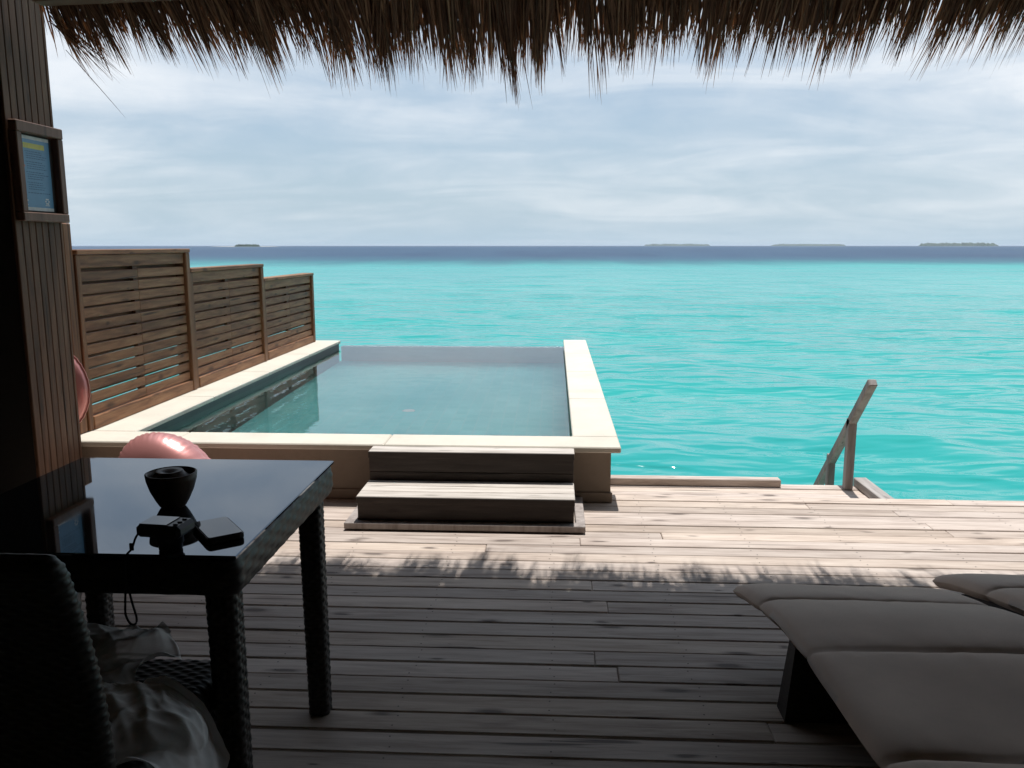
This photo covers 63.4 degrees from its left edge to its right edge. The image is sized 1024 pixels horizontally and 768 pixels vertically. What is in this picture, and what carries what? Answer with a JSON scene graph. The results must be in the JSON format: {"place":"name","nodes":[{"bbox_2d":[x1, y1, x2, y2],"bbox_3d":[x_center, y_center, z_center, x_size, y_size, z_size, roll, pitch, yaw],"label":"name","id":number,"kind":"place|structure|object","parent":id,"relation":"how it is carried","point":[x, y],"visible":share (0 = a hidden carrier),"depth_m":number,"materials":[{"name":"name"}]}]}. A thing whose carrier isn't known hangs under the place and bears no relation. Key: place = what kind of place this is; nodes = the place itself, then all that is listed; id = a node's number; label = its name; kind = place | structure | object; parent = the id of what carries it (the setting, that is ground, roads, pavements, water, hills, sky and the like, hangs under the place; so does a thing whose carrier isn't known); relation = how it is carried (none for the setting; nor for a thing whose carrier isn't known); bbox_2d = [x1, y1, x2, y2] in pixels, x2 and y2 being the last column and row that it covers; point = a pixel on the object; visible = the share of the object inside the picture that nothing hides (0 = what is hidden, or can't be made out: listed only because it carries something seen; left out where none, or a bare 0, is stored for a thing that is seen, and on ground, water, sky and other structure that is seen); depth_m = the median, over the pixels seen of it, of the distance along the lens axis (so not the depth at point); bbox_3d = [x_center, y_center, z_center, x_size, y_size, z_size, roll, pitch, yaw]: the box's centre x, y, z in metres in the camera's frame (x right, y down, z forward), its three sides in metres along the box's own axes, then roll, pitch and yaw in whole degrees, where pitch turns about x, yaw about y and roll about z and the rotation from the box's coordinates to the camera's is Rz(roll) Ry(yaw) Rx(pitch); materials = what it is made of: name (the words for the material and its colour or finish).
{"place":"outdoors","nodes":[
{"label":"outdoors","id":0,"kind":"place"},
{"bbox_2d":[44,0,1023,245],"label":"sky","id":1,"kind":"structure","parent":0,"point":[875,155],"materials":[{"name":"white"}]},
{"bbox_2d":[72,246,1023,500],"bbox_3d":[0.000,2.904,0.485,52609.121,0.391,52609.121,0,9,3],"label":"sea","id":2,"kind":"structure","parent":0,"point":[750,361],"depth_m":28.30,"materials":[{"name":"liquid"}]},
{"bbox_2d":[220,244,271,246],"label":"island","id":3,"kind":"structure","parent":2,"relation":"on","point":[246,245],"depth_m":2436.62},
{"bbox_2d":[645,244,709,245],"bbox_3d":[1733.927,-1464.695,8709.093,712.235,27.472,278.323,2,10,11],"label":"island","id":4,"kind":"structure","parent":2,"relation":"on","point":[677,245],"depth_m":8616.12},
{"bbox_2d":[771,244,844,245],"bbox_3d":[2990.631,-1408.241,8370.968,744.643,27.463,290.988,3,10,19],"label":"island","id":5,"kind":"structure","parent":2,"relation":"on","point":[808,245],"depth_m":8274.84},
{"bbox_2d":[919,242,997,245],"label":"island","id":6,"kind":"structure","parent":2,"relation":"on","point":[957,244],"depth_m":5602.76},
{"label":"deck frame","id":7,"kind":"structure","parent":2,"relation":"in","visible":0},
{"bbox_2d":[81,495,1023,767],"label":"deck","id":8,"kind":"structure","parent":7,"relation":"on","point":[629,631],"depth_m":2.98,"materials":[{"name":"grey wood"}]},
{"bbox_2d":[0,0,82,493],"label":"clad wall","id":9,"kind":"structure","parent":8,"relation":"on","point":[40,434],"depth_m":4.00,"materials":[{"name":"brown wood"}]},
{"bbox_2d":[7,119,69,222],"bbox_3d":[-2.272,-1.014,3.991,0.041,0.457,0.365,0,9,3],"label":"notice frame","id":10,"kind":"object","parent":9,"relation":"attached to","point":[34,170],"visible":1,"depth_m":3.99,"materials":[{"name":"brown wood"}]},
{"bbox_2d":[77,593,81,606],"bbox_3d":[-1.406,0.569,2.051,0.597,0.910,0.468,-5,11,-26],"label":"rattan chair","id":11,"kind":"object","parent":8,"relation":"on","point":[79,596],"depth_m":2.24,"materials":[{"name":"black wicker"}]},
{"bbox_2d":[0,553,215,767],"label":"rattan chair","id":12,"kind":"object","parent":8,"relation":"on","point":[54,712],"visible":0.62,"depth_m":1.29,"materials":[{"name":"black wicker"}]},
{"bbox_2d":[87,621,229,767],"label":"sheer cloth","id":13,"kind":"object","parent":12,"relation":"on","point":[162,722],"visible":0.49,"depth_m":1.56,"materials":[{"name":"white fabric"}]},
{"bbox_2d":[118,432,209,458],"bbox_3d":[-1.637,0.470,3.965,0.505,0.471,0.349,0,9,3],"label":"inflatable float","id":14,"kind":"object","parent":8,"relation":"on","point":[160,445],"visible":0.16,"depth_m":3.89,"materials":[{"name":"pink plastic"}]},
{"bbox_2d":[0,458,333,767],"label":"dining table","id":15,"kind":"object","parent":8,"relation":"on","point":[81,518],"visible":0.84,"depth_m":1.90,"materials":[{"name":"black glass"}]},
{"bbox_2d":[124,516,194,625],"bbox_3d":[-0.715,0.379,1.685,0.119,0.205,0.090,1,10,9],"label":"compact camera","id":16,"kind":"object","parent":15,"relation":"on","point":[168,533],"visible":1,"depth_m":1.66,"materials":[{"name":"black plastic"}]},
{"bbox_2d":[144,466,196,509],"bbox_3d":[-0.802,0.247,1.956,0.116,0.086,0.116,0,9,3],"label":"wooden bowl","id":17,"kind":"object","parent":15,"relation":"on","point":[170,487],"visible":1,"depth_m":1.92,"materials":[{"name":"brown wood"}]},
{"bbox_2d":[193,517,243,544],"bbox_3d":[-0.631,0.313,1.776,0.078,0.014,0.130,-6,11,-34],"label":"wallet","id":18,"kind":"object","parent":15,"relation":"on","point":[216,530],"visible":0.97,"depth_m":1.75,"materials":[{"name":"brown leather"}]},
{"bbox_2d":[81,340,620,502],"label":"plunge pool","id":19,"kind":"structure","parent":8,"relation":"on","point":[345,408],"depth_m":5.65,"materials":[{"name":"beige stone"}]},
{"bbox_2d":[62,223,87,433],"bbox_3d":[-2.468,-0.297,4.568,0.128,1.161,0.077,0,9,3],"label":"fence post","id":20,"kind":"object","parent":19,"relation":"on","point":[72,295],"visible":0.3,"depth_m":4.53,"materials":[{"name":"brown wood"}]},
{"bbox_2d":[74,356,89,421],"bbox_3d":[-2.545,0.027,4.475,0.544,0.544,0.170,0,9,3],"label":"inflatable disc","id":21,"kind":"object","parent":19,"relation":"on","point":[83,388],"visible":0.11,"depth_m":4.44,"materials":[{"name":"pink plastic"}]},
{"bbox_2d":[72,249,197,430],"bbox_3d":[-2.405,-0.351,5.324,0.118,1.019,1.428,0,9,3],"label":"slatted fence","id":22,"kind":"object","parent":19,"relation":"on","point":[136,304],"visible":0.87,"depth_m":5.22,"materials":[{"name":"brown wood"}]},
{"bbox_2d":[190,264,267,387],"bbox_3d":[-2.330,-0.524,6.783,0.118,0.879,1.508,0,9,3],"label":"slatted fence","id":23,"kind":"object","parent":19,"relation":"on","point":[230,299],"visible":0.73,"depth_m":6.72,"materials":[{"name":"brown wood"}]},
{"bbox_2d":[264,273,315,359],"bbox_3d":[-2.253,-0.711,8.301,0.118,0.749,1.548,0,9,3],"label":"slatted fence","id":24,"kind":"object","parent":19,"relation":"on","point":[289,295],"visible":0.82,"depth_m":8.27,"materials":[{"name":"brown wood"}]},
{"bbox_2d":[344,446,585,532],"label":"pool steps","id":25,"kind":"structure","parent":8,"relation":"on","point":[497,489],"depth_m":4.11,"materials":[{"name":"grey wood"}]},
{"bbox_2d":[733,583,1023,767],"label":"sun lounger","id":26,"kind":"object","parent":8,"relation":"on","point":[906,677],"visible":1,"depth_m":1.96,"materials":[{"name":"beige fabric"}]},
{"bbox_2d":[932,573,1023,615],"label":"sun lounger","id":27,"kind":"object","parent":8,"relation":"on","point":[1003,591],"visible":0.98,"depth_m":2.63,"materials":[{"name":"fabric"}]},
{"bbox_3d":[0.260,-1.587,0.422,9.950,6.300,6.880,0,9,3],"label":"villa","id":28,"kind":"object","parent":8,"relation":"on","visible":0},
{"bbox_2d":[32,0,1023,115],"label":"thatched roof","id":29,"kind":"structure","parent":28,"relation":"on","point":[383,25],"depth_m":3.78,"materials":[{"name":"brown plant"}]},
{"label":"landing frame","id":30,"kind":"structure","parent":0,"visible":0},
{"bbox_2d":[610,484,869,498],"bbox_3d":[1.414,0.731,4.864,1.630,0.039,0.894,0,9,3],"label":"deck landing","id":31,"kind":"object","parent":30,"relation":"on","point":[821,491],"visible":0.08,"depth_m":5.15,"materials":[{"name":"grey wood"}]},
{"bbox_2d":[611,475,780,486],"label":"kerb beam","id":32,"kind":"structure","parent":31,"relation":"on","point":[725,481],"depth_m":5.25,"materials":[{"name":"grey wood"}]},
{"bbox_2d":[813,379,877,489],"bbox_3d":[2.131,0.865,5.811,0.050,2.088,1.748,0,9,3],"label":"ladder handrail","id":33,"kind":"object","parent":31,"relation":"attached to","point":[846,438],"visible":0.48,"depth_m":5.15,"materials":[{"name":"grey wood"}]},
{"bbox_2d":[853,477,893,498],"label":"kerb beam","id":34,"kind":"structure","parent":31,"relation":"on","point":[868,488],"depth_m":5.03,"materials":[{"name":"grey wood"}]}
]}

